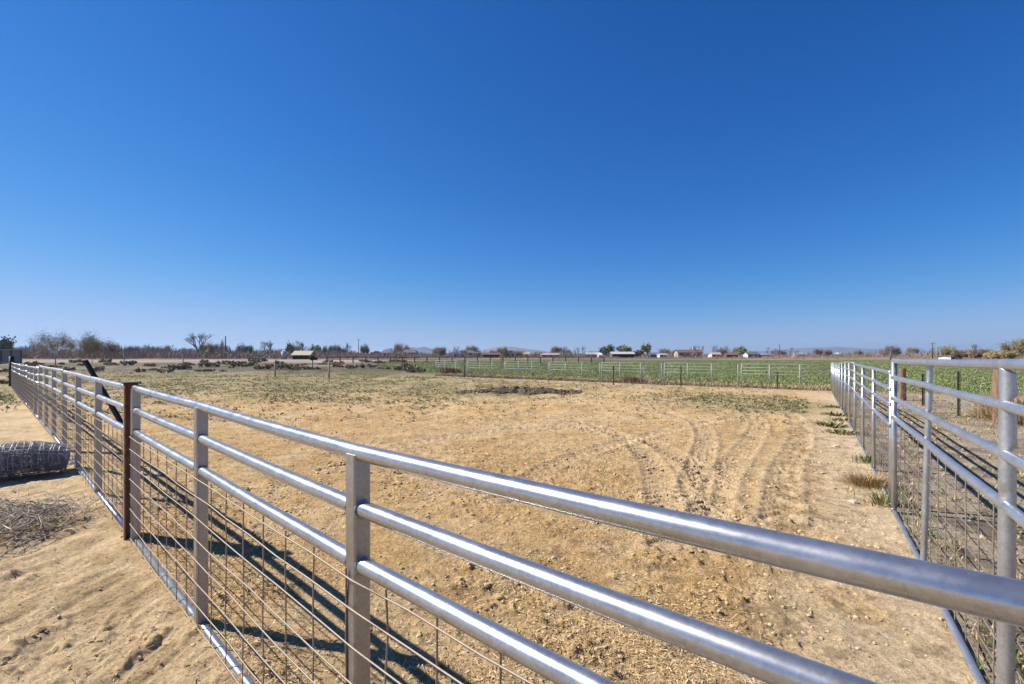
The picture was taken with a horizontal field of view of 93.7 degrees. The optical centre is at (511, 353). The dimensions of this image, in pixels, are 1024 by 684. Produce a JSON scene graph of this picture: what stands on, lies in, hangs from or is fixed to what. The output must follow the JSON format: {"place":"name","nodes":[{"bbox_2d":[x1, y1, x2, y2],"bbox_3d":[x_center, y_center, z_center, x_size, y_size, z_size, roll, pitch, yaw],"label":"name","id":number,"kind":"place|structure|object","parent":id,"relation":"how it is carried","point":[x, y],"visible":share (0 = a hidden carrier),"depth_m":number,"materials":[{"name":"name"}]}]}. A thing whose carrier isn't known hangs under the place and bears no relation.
{"place":"outdoors","nodes":[
{"label":"outdoors","id":0,"kind":"place"},
{"bbox_2d":[0,385,20,412],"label":"grass","id":1,"kind":"structure","parent":0,"point":[3,398],"depth_m":18.07,"materials":[{"name":"green plant"}]},
{"bbox_2d":[409,347,447,353],"bbox_3d":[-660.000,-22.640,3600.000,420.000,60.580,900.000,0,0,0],"label":"hills","id":2,"kind":"structure","parent":0,"point":[423,349],"depth_m":3397.44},
{"bbox_2d":[506,350,514,357],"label":"house","id":3,"kind":"structure","parent":0,"point":[509,353],"depth_m":237.50,"materials":[{"name":"grey paint"}]},
{"bbox_2d":[0,354,1023,683],"bbox_3d":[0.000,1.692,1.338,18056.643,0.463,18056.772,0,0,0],"label":"ground","id":4,"kind":"structure","parent":0,"point":[932,636],"depth_m":4.43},
{"bbox_2d":[0,335,16,348],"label":"bush","id":5,"kind":"object","parent":4,"relation":"on","point":[7,343],"visible":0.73,"depth_m":169.81,"materials":[{"name":"green plant"}]},
{"bbox_2d":[0,349,22,362],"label":"board fence","id":6,"kind":"object","parent":4,"relation":"on","point":[5,354],"visible":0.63,"depth_m":95.95,"materials":[{"name":"grey wood"}]},
{"bbox_2d":[9,356,13,385],"bbox_3d":[-28.774,1.040,27.600,0.240,1.820,0.240,0,0,0],"label":"end post","id":7,"kind":"object","parent":4,"relation":"on","point":[11,358],"visible":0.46,"depth_m":27.49,"materials":[{"name":"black metal"}]},
{"bbox_2d":[11,362,14,390],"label":"pipe fence","id":8,"kind":"object","parent":4,"relation":"on","point":[12,374],"visible":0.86,"depth_m":25.39,"materials":[{"name":"metal"}]},
{"bbox_2d":[14,363,20,395],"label":"pipe fence","id":9,"kind":"object","parent":4,"relation":"on","point":[16,380],"visible":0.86,"depth_m":21.59,"materials":[{"name":"metal"}]},
{"bbox_2d":[19,365,28,404],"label":"pipe fence","id":10,"kind":"object","parent":4,"relation":"on","point":[23,385],"visible":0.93,"depth_m":17.61,"materials":[{"name":"metal"}]},
{"bbox_2d":[26,366,38,418],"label":"pipe fence","id":11,"kind":"object","parent":4,"relation":"on","point":[31,401],"visible":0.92,"depth_m":13.55,"materials":[{"name":"metal"}]},
{"bbox_2d":[0,440,87,478],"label":"wire roll","id":12,"kind":"object","parent":4,"relation":"on","point":[52,456],"visible":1,"depth_m":6.46,"materials":[{"name":"grey metal"}]},
{"bbox_2d":[35,341,59,358],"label":"bush","id":13,"kind":"object","parent":4,"relation":"on","point":[45,350],"visible":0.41,"depth_m":174.82,"materials":[{"name":"plant"}]},
{"bbox_2d":[38,365,64,442],"bbox_3d":[-9.701,0.991,10.071,5.619,1.458,0.080,0,0,43],"label":"pipe fence","id":14,"kind":"object","parent":4,"relation":"on","point":[50,392],"visible":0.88,"depth_m":9.75,"materials":[{"name":"metal"}]},
{"bbox_2d":[0,489,121,559],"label":"brush pile","id":15,"kind":"object","parent":4,"relation":"on","point":[19,513],"visible":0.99,"depth_m":4.58,"materials":[{"name":"brown plant"}]},
{"bbox_2d":[25,325,104,359],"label":"bush","id":16,"kind":"object","parent":4,"relation":"on","point":[55,345],"visible":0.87,"depth_m":163.65,"materials":[{"name":"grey plant"}]},
{"bbox_2d":[61,370,122,531],"bbox_3d":[-5.505,0.986,6.216,5.634,1.428,0.080,0,0,43],"label":"pipe fence","id":17,"kind":"object","parent":4,"relation":"on","point":[96,411],"visible":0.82,"depth_m":5.59,"materials":[{"name":"metal"}]},
{"bbox_2d":[66,337,121,358],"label":"bush","id":18,"kind":"object","parent":4,"relation":"on","point":[105,347],"visible":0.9,"depth_m":167.50,"materials":[{"name":"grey plant"}]},
{"bbox_2d":[83,360,122,423],"bbox_3d":[-7.768,0.916,9.250,0.983,1.618,0.087,0,0,0],"label":"leaning post","id":19,"kind":"object","parent":4,"relation":"on","point":[113,409],"visible":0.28,"depth_m":9.22,"materials":[{"name":"black metal"}]},
{"bbox_2d":[120,360,137,364],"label":"sagebrush","id":20,"kind":"object","parent":4,"relation":"on","point":[131,362],"visible":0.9,"depth_m":73.66,"materials":[{"name":"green plant"}]},
{"bbox_2d":[121,382,141,539],"bbox_3d":[-3.356,0.984,4.233,0.110,1.472,0.124,0,0,43],"label":"steel post","id":21,"kind":"object","parent":4,"relation":"on","point":[127,386],"visible":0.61,"depth_m":4.22,"materials":[{"name":"brown metal"}]},
{"bbox_2d":[124,345,140,351],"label":"bare tree","id":22,"kind":"object","parent":4,"relation":"on","point":[136,347],"visible":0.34,"depth_m":218.90,"materials":[{"name":"plant"}]},
{"bbox_2d":[155,345,171,353],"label":"bare tree","id":23,"kind":"object","parent":4,"relation":"on","point":[164,348],"visible":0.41,"depth_m":219.75,"materials":[{"name":"brown plant"}]},
{"bbox_2d":[156,367,174,372],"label":"sagebrush","id":24,"kind":"object","parent":4,"relation":"on","point":[169,370],"visible":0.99,"depth_m":44.28,"materials":[{"name":"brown plant"}]},
{"bbox_2d":[167,364,189,369],"bbox_3d":[-36.322,1.489,52.153,1.866,0.884,1.899,0,0,17],"label":"sagebrush","id":25,"kind":"object","parent":4,"relation":"on","point":[181,367],"visible":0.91,"depth_m":51.83,"materials":[{"name":"brown plant"}]},
{"bbox_2d":[183,332,214,358],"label":"bare tree","id":26,"kind":"object","parent":4,"relation":"on","point":[201,336],"visible":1,"depth_m":189.84,"materials":[{"name":"brown plant"}]},
{"bbox_2d":[197,341,217,357],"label":"bare tree","id":27,"kind":"object","parent":4,"relation":"on","point":[206,346],"visible":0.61,"depth_m":198.84,"materials":[{"name":"brown plant"}]},
{"bbox_2d":[204,362,219,366],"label":"sagebrush","id":28,"kind":"object","parent":4,"relation":"on","point":[213,364],"visible":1,"depth_m":58.87,"materials":[{"name":"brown plant"}]},
{"bbox_2d":[14,344,424,358],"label":"brush line","id":29,"kind":"object","parent":4,"relation":"on","point":[30,353],"visible":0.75,"depth_m":184.88,"materials":[{"name":"brown plant"}]},
{"bbox_2d":[230,362,248,366],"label":"sagebrush","id":30,"kind":"object","parent":4,"relation":"on","point":[241,365],"visible":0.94,"depth_m":58.99,"materials":[{"name":"brown plant"}]},
{"bbox_2d":[235,342,252,353],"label":"tree","id":31,"kind":"object","parent":4,"relation":"on","point":[245,347],"visible":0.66,"depth_m":228.21,"materials":[{"name":"green plant"}]},
{"bbox_2d":[248,356,267,361],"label":"sagebrush","id":32,"kind":"object","parent":4,"relation":"on","point":[263,359],"visible":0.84,"depth_m":110.10,"materials":[{"name":"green plant"}]},
{"bbox_2d":[253,364,271,368],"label":"sagebrush","id":33,"kind":"object","parent":4,"relation":"on","point":[262,366],"visible":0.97,"depth_m":51.88,"materials":[{"name":"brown plant"}]},
{"bbox_2d":[281,350,286,358],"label":"water tank","id":34,"kind":"object","parent":4,"relation":"on","point":[283,354],"visible":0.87,"depth_m":174.20,"materials":[{"name":"paint"}]},
{"bbox_2d":[276,363,292,368],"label":"sagebrush","id":35,"kind":"object","parent":4,"relation":"on","point":[284,365],"visible":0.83,"depth_m":51.77,"materials":[{"name":"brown plant"}]},
{"bbox_2d":[285,340,295,353],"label":"tree","id":36,"kind":"object","parent":4,"relation":"on","point":[290,347],"visible":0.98,"depth_m":228.47,"materials":[{"name":"green plant"}]},
{"bbox_2d":[291,351,316,358],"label":"shed","id":37,"kind":"structure","parent":4,"relation":"on","point":[301,354],"depth_m":168.82,"materials":[{"name":"beige paint"}]},
{"bbox_2d":[310,344,323,351],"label":"tree","id":38,"kind":"object","parent":4,"relation":"on","point":[313,347],"visible":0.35,"depth_m":238.86,"materials":[{"name":"green plant"}]},
{"bbox_2d":[360,343,370,355],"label":"bare tree","id":39,"kind":"object","parent":4,"relation":"on","point":[365,349],"visible":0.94,"depth_m":258.66,"materials":[{"name":"brown plant"}]},
{"bbox_2d":[358,362,373,367],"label":"sagebrush","id":40,"kind":"object","parent":4,"relation":"on","point":[362,365],"visible":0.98,"depth_m":55.30,"materials":[{"name":"brown plant"}]},
{"bbox_2d":[394,341,409,351],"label":"bare tree","id":41,"kind":"object","parent":4,"relation":"on","point":[399,347],"visible":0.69,"depth_m":268.68,"materials":[{"name":"brown plant"}]},
{"bbox_2d":[402,350,418,357],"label":"house","id":42,"kind":"structure","parent":4,"relation":"on","point":[411,351],"depth_m":248.12,"materials":[{"name":"grey paint"}]},
{"bbox_2d":[403,365,419,371],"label":"sagebrush","id":43,"kind":"object","parent":4,"relation":"on","point":[409,369],"visible":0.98,"depth_m":44.16,"materials":[{"name":"brown plant"}]},
{"bbox_2d":[33,369,808,429],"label":"weeds","id":44,"kind":"object","parent":4,"relation":"on","point":[770,407],"visible":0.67,"depth_m":21.75,"materials":[{"name":"green plant"}]},
{"bbox_2d":[436,348,445,356],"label":"bare tree","id":45,"kind":"object","parent":4,"relation":"on","point":[441,351],"visible":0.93,"depth_m":237.54,"materials":[{"name":"plant"}]},
{"bbox_2d":[433,366,466,372],"bbox_3d":[-5.725,1.405,45.224,3.802,0.856,3.458,0,0,-32],"label":"dead brush","id":46,"kind":"object","parent":4,"relation":"on","point":[454,369],"visible":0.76,"depth_m":44.78,"materials":[{"name":"plant"}]},
{"bbox_2d":[37,383,889,562],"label":"dirt crumbs","id":47,"kind":"object","parent":4,"relation":"on","point":[471,514],"visible":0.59,"depth_m":7.47,"materials":[{"name":"soil"}]},
{"bbox_2d":[326,356,604,362],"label":"rail fence","id":48,"kind":"object","parent":4,"relation":"on","point":[502,359],"visible":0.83,"depth_m":99.98,"materials":[{"name":"brown wood"}]},
{"bbox_2d":[460,350,480,356],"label":"shed","id":49,"kind":"structure","parent":4,"relation":"on","point":[475,351],"depth_m":267.49,"materials":[{"name":"grey paint"}]},
{"bbox_2d":[468,361,504,378],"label":"pipe fence","id":50,"kind":"object","parent":4,"relation":"on","point":[487,365],"visible":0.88,"depth_m":36.72,"materials":[{"name":"metal"}]},
{"bbox_2d":[482,353,500,357],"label":"shed","id":51,"kind":"structure","parent":4,"relation":"on","point":[486,355],"depth_m":238.75,"materials":[{"name":"brown paint"}]},
{"bbox_2d":[496,347,507,355],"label":"bare tree","id":52,"kind":"object","parent":4,"relation":"on","point":[501,350],"visible":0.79,"depth_m":266.49,"materials":[{"name":"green plant"}]},
{"bbox_2d":[0,397,1021,683],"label":"soil clods","id":53,"kind":"object","parent":4,"relation":"on","point":[614,641],"visible":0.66,"depth_m":3.42,"materials":[{"name":"soil"}]},
{"bbox_2d":[453,385,583,394],"bbox_3d":[0.312,1.747,23.185,6.380,0.470,2.880,0,0,0],"label":"manure mound","id":54,"kind":"object","parent":4,"relation":"on","point":[527,390],"visible":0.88,"depth_m":22.59,"materials":[{"name":"brown soil"}]},
{"bbox_2d":[505,361,548,380],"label":"pipe fence","id":55,"kind":"object","parent":4,"relation":"on","point":[525,366],"visible":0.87,"depth_m":34.80,"materials":[{"name":"metal"}]},
{"bbox_2d":[541,353,560,356],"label":"house","id":56,"kind":"structure","parent":4,"relation":"on","point":[549,354],"depth_m":257.37,"materials":[{"name":"beige paint"}]},
{"bbox_2d":[550,346,560,352],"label":"bare tree","id":57,"kind":"object","parent":4,"relation":"on","point":[556,349],"visible":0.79,"depth_m":297.00,"materials":[{"name":"brown plant"}]},
{"bbox_2d":[550,362,600,381],"bbox_3d":[4.177,1.213,32.256,3.893,1.373,0.063,0,0,37],"label":"pipe fence","id":58,"kind":"object","parent":4,"relation":"on","point":[565,364],"visible":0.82,"depth_m":32.41,"materials":[{"name":"metal"}]},
{"bbox_2d":[129,385,1023,683],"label":"pipe fence","id":59,"kind":"object","parent":4,"relation":"on","point":[983,595],"visible":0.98,"depth_m":1.19,"materials":[{"name":"metal"}]},
{"bbox_2d":[599,344,615,356],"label":"tree","id":60,"kind":"object","parent":4,"relation":"on","point":[608,349],"visible":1,"depth_m":257.79,"materials":[{"name":"green plant"}]},
{"bbox_2d":[609,352,634,357],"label":"barn","id":61,"kind":"structure","parent":4,"relation":"on","point":[624,354],"depth_m":240.20,"materials":[{"name":"paint"}]},
{"bbox_2d":[616,343,631,351],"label":"tree","id":62,"kind":"object","parent":4,"relation":"on","point":[623,348],"visible":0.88,"depth_m":297.97,"materials":[{"name":"green plant"}]},
{"bbox_2d":[601,362,661,384],"bbox_3d":[7.378,1.213,29.855,3.966,1.374,0.063,0,0,37],"label":"pipe fence","id":63,"kind":"object","parent":4,"relation":"on","point":[640,368],"visible":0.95,"depth_m":29.68,"materials":[{"name":"metal"}]},
{"bbox_2d":[615,374,657,383],"bbox_3d":[7.907,1.577,30.955,2.929,0.565,3.006,0,0,0],"label":"dead brush","id":64,"kind":"object","parent":4,"relation":"on","point":[635,379],"visible":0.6,"depth_m":30.73,"materials":[{"name":"brown plant"}]},
{"bbox_2d":[633,349,643,357],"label":"tree","id":65,"kind":"object","parent":4,"relation":"on","point":[640,352],"visible":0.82,"depth_m":249.80,"materials":[{"name":"green plant"}]},
{"bbox_2d":[641,342,650,352],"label":"tree","id":66,"kind":"object","parent":4,"relation":"on","point":[647,349],"visible":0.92,"depth_m":289.54,"materials":[{"name":"green plant"}]},
{"bbox_2d":[438,354,929,358],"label":"scrub line","id":67,"kind":"object","parent":4,"relation":"on","point":[778,356],"visible":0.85,"depth_m":182.74,"materials":[{"name":"brown plant"}]},
{"bbox_2d":[673,347,702,356],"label":"house","id":68,"kind":"structure","parent":4,"relation":"on","point":[681,353],"depth_m":256.75,"materials":[{"name":"beige paint"}]},
{"bbox_2d":[664,363,738,387],"bbox_3d":[10.698,1.211,27.365,4.112,1.378,0.063,0,0,37],"label":"pipe fence","id":69,"kind":"object","parent":4,"relation":"on","point":[687,372],"visible":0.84,"depth_m":27.29,"materials":[{"name":"metal"}]},
{"bbox_2d":[401,349,1023,356],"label":"brush line","id":70,"kind":"object","parent":4,"relation":"on","point":[809,354],"visible":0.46,"depth_m":265.75,"materials":[{"name":"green plant"}]},
{"bbox_2d":[707,352,721,357],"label":"house","id":71,"kind":"structure","parent":4,"relation":"on","point":[713,354],"depth_m":248.36,"materials":[{"name":"white paint"}]},
{"bbox_2d":[722,353,737,357],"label":"shed","id":72,"kind":"structure","parent":4,"relation":"on","point":[728,355],"depth_m":249.23,"materials":[{"name":"pink paint"}]},
{"bbox_2d":[736,345,747,353],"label":"tree","id":73,"kind":"object","parent":4,"relation":"on","point":[741,350],"visible":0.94,"depth_m":278.63,"materials":[{"name":"green plant"}]},
{"bbox_2d":[741,364,830,391],"bbox_3d":[14.108,1.212,24.808,4.203,1.376,0.062,0,0,37],"label":"pipe fence","id":74,"kind":"object","parent":4,"relation":"on","point":[799,371],"visible":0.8,"depth_m":24.72,"materials":[{"name":"metal"}]},
{"bbox_2d":[812,348,822,354],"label":"bare tree","id":75,"kind":"object","parent":4,"relation":"on","point":[817,352],"visible":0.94,"depth_m":320.11,"materials":[{"name":"brown plant"}]},
{"bbox_2d":[807,419,847,428],"bbox_3d":[7.273,1.592,11.036,0.917,0.175,0.934,0,0,0],"label":"weed clump","id":76,"kind":"object","parent":4,"relation":"on","point":[829,423],"visible":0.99,"depth_m":11.03,"materials":[{"name":"green plant"}]},
{"bbox_2d":[822,349,832,355],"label":"bare tree","id":77,"kind":"object","parent":4,"relation":"on","point":[827,352],"visible":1,"depth_m":306.40,"materials":[{"name":"plant"}]},
{"bbox_2d":[831,362,835,397],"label":"pipe fence","id":78,"kind":"object","parent":4,"relation":"on","point":[833,378],"visible":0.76,"depth_m":20.58,"materials":[{"name":"metal"}]},
{"bbox_2d":[821,411,852,416],"bbox_3d":[8.844,1.624,13.160,1.061,0.191,1.016,0,0,0],"label":"weed clump","id":79,"kind":"object","parent":4,"relation":"on","point":[837,414],"visible":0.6,"depth_m":12.98,"materials":[{"name":"green plant"}]},
{"bbox_2d":[835,363,840,407],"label":"pipe fence","id":80,"kind":"object","parent":4,"relation":"on","point":[837,388],"visible":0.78,"depth_m":17.46,"materials":[{"name":"metal"}]},
{"bbox_2d":[821,427,867,434],"bbox_3d":[6.765,1.580,9.796,0.831,0.148,0.986,0,0,37],"label":"weed clump","id":81,"kind":"object","parent":4,"relation":"on","point":[840,431],"visible":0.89,"depth_m":9.84,"materials":[{"name":"green plant"}]},
{"bbox_2d":[824,416,864,421],"bbox_3d":[8.220,1.616,11.965,0.952,0.123,0.747,0,0,0],"label":"weed clump","id":82,"kind":"object","parent":4,"relation":"on","point":[840,419],"visible":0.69,"depth_m":11.97,"materials":[{"name":"green plant"}]},
{"bbox_2d":[841,361,854,430],"bbox_3d":[8.483,0.965,12.137,0.058,1.589,5.415,0,0,32],"label":"pipe fence","id":83,"kind":"object","parent":4,"relation":"on","point":[843,396],"visible":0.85,"depth_m":11.50,"materials":[{"name":"metal"}]},
{"bbox_2d":[825,466,906,491],"bbox_3d":[4.463,1.557,6.052,0.878,0.207,1.022,0,0,0],"label":"grass tuft","id":84,"kind":"object","parent":4,"relation":"on","point":[861,479],"visible":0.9,"depth_m":5.98,"materials":[{"name":"brown plant"}]},
{"bbox_2d":[845,452,886,465],"bbox_3d":[5.292,1.538,7.040,0.583,0.210,0.552,0,0,14],"label":"grass tuft","id":85,"kind":"object","parent":4,"relation":"on","point":[865,460],"visible":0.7,"depth_m":7.07,"materials":[{"name":"green plant"}]},
{"bbox_2d":[853,363,890,506],"bbox_3d":[5.515,0.939,7.438,0.064,1.524,5.533,0,0,32],"label":"pipe fence","id":86,"kind":"object","parent":4,"relation":"on","point":[875,413],"visible":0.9,"depth_m":6.66,"materials":[{"name":"metal"}]},
{"bbox_2d":[854,488,915,506],"bbox_3d":[4.053,1.567,5.247,0.614,0.201,0.505,0,0,29],"label":"grass tuft","id":87,"kind":"object","parent":4,"relation":"on","point":[883,498],"visible":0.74,"depth_m":5.25,"materials":[{"name":"green plant"}]},
{"bbox_2d":[883,343,902,357],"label":"bare tree","id":88,"kind":"object","parent":4,"relation":"on","point":[888,349],"visible":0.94,"depth_m":208.53,"materials":[{"name":"brown plant"}]},
{"bbox_2d":[898,368,906,400],"bbox_3d":[15.056,1.216,18.502,0.252,1.345,0.264,0,0,0],"label":"wooden post","id":89,"kind":"object","parent":4,"relation":"on","point":[902,387],"visible":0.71,"depth_m":18.41,"materials":[{"name":"brown wood"}]},
{"bbox_2d":[922,374,924,405],"bbox_3d":[13.871,1.257,16.172,0.070,1.174,0.069,0,0,0],"label":"thin post","id":90,"kind":"object","parent":4,"relation":"on","point":[923,392],"visible":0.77,"depth_m":16.17,"materials":[{"name":"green metal"}]},
{"bbox_2d":[935,344,957,354],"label":"tree","id":91,"kind":"object","parent":4,"relation":"on","point":[945,351],"visible":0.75,"depth_m":199.40,"materials":[{"name":"yellow plant"}]},
{"bbox_2d":[936,355,961,358],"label":"trailer","id":92,"kind":"object","parent":4,"relation":"on","point":[944,357],"visible":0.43,"depth_m":169.44,"materials":[{"name":"white paint"}]},
{"bbox_2d":[890,359,1023,683],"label":"pipe fence","id":93,"kind":"object","parent":4,"relation":"on","point":[1010,515],"visible":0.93,"depth_m":2.43,"materials":[{"name":"metal"}]},
{"bbox_2d":[957,371,960,415],"bbox_3d":[12.186,1.131,13.074,0.064,1.312,0.065,0,0,0],"label":"thin post","id":94,"kind":"object","parent":4,"relation":"on","point":[958,388],"visible":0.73,"depth_m":13.09,"materials":[{"name":"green metal"}]},
{"bbox_2d":[950,346,988,359],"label":"bush","id":95,"kind":"object","parent":4,"relation":"on","point":[976,353],"visible":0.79,"depth_m":129.92,"materials":[{"name":"brown plant"}]},
{"bbox_2d":[955,392,1023,426],"bbox_3d":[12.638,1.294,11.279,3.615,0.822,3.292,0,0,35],"label":"dry brush","id":96,"kind":"object","parent":4,"relation":"on","point":[1020,419],"visible":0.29,"depth_m":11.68,"materials":[{"name":"brown plant"}]},
{"bbox_2d":[992,369,998,422],"bbox_3d":[11.792,1.048,11.601,0.293,1.436,0.280,0,0,27],"label":"wooden post","id":97,"kind":"object","parent":4,"relation":"on","point":[995,387],"visible":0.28,"depth_m":11.59,"materials":[{"name":"brown wood"}]},
{"bbox_2d":[982,348,1017,358],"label":"bush","id":98,"kind":"object","parent":4,"relation":"on","point":[1001,354],"visible":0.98,"depth_m":118.95,"materials":[{"name":"yellow plant"}]},
{"bbox_2d":[996,337,1023,358],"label":"tree","id":99,"kind":"object","parent":4,"relation":"on","point":[1018,346],"visible":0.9,"depth_m":119.75,"materials":[{"name":"yellow plant"}]},
{"bbox_2d":[0,0,1023,353],"label":"sky","id":100,"kind":"structure","parent":0,"point":[755,175],"materials":[{"name":"blue"}]},
{"bbox_2d":[481,346,550,353],"bbox_3d":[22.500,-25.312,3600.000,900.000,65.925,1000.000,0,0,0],"label":"hills","id":101,"kind":"structure","parent":0,"point":[514,349],"depth_m":3407.58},
{"bbox_2d":[434,372,859,391],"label":"dry verge grass","id":102,"kind":"structure","parent":0,"point":[819,387],"depth_m":29.77,"materials":[{"name":"beige plant"}]},
{"bbox_2d":[376,360,1023,393],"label":"field grass","id":103,"kind":"structure","parent":0,"point":[979,382],"depth_m":48.85,"materials":[{"name":"green plant"}]},
{"bbox_2d":[742,352,759,357],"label":"house","id":104,"kind":"structure","parent":0,"point":[750,354],"depth_m":237.96,"materials":[{"name":"white paint"}]},
{"bbox_2d":[750,347,940,353],"bbox_3d":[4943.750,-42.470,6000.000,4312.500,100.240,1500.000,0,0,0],"label":"hills","id":105,"kind":"structure","parent":0,"point":[850,350],"depth_m":5646.96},
{"bbox_2d":[840,383,1023,660],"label":"dry roadside grass","id":106,"kind":"structure","parent":0,"point":[962,456],"depth_m":8.55,"materials":[{"name":"brown plant"}]},
{"bbox_2d":[875,481,1023,683],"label":"fence foot grass","id":107,"kind":"structure","parent":0,"point":[933,543],"depth_m":3.93,"materials":[{"name":"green plant"}]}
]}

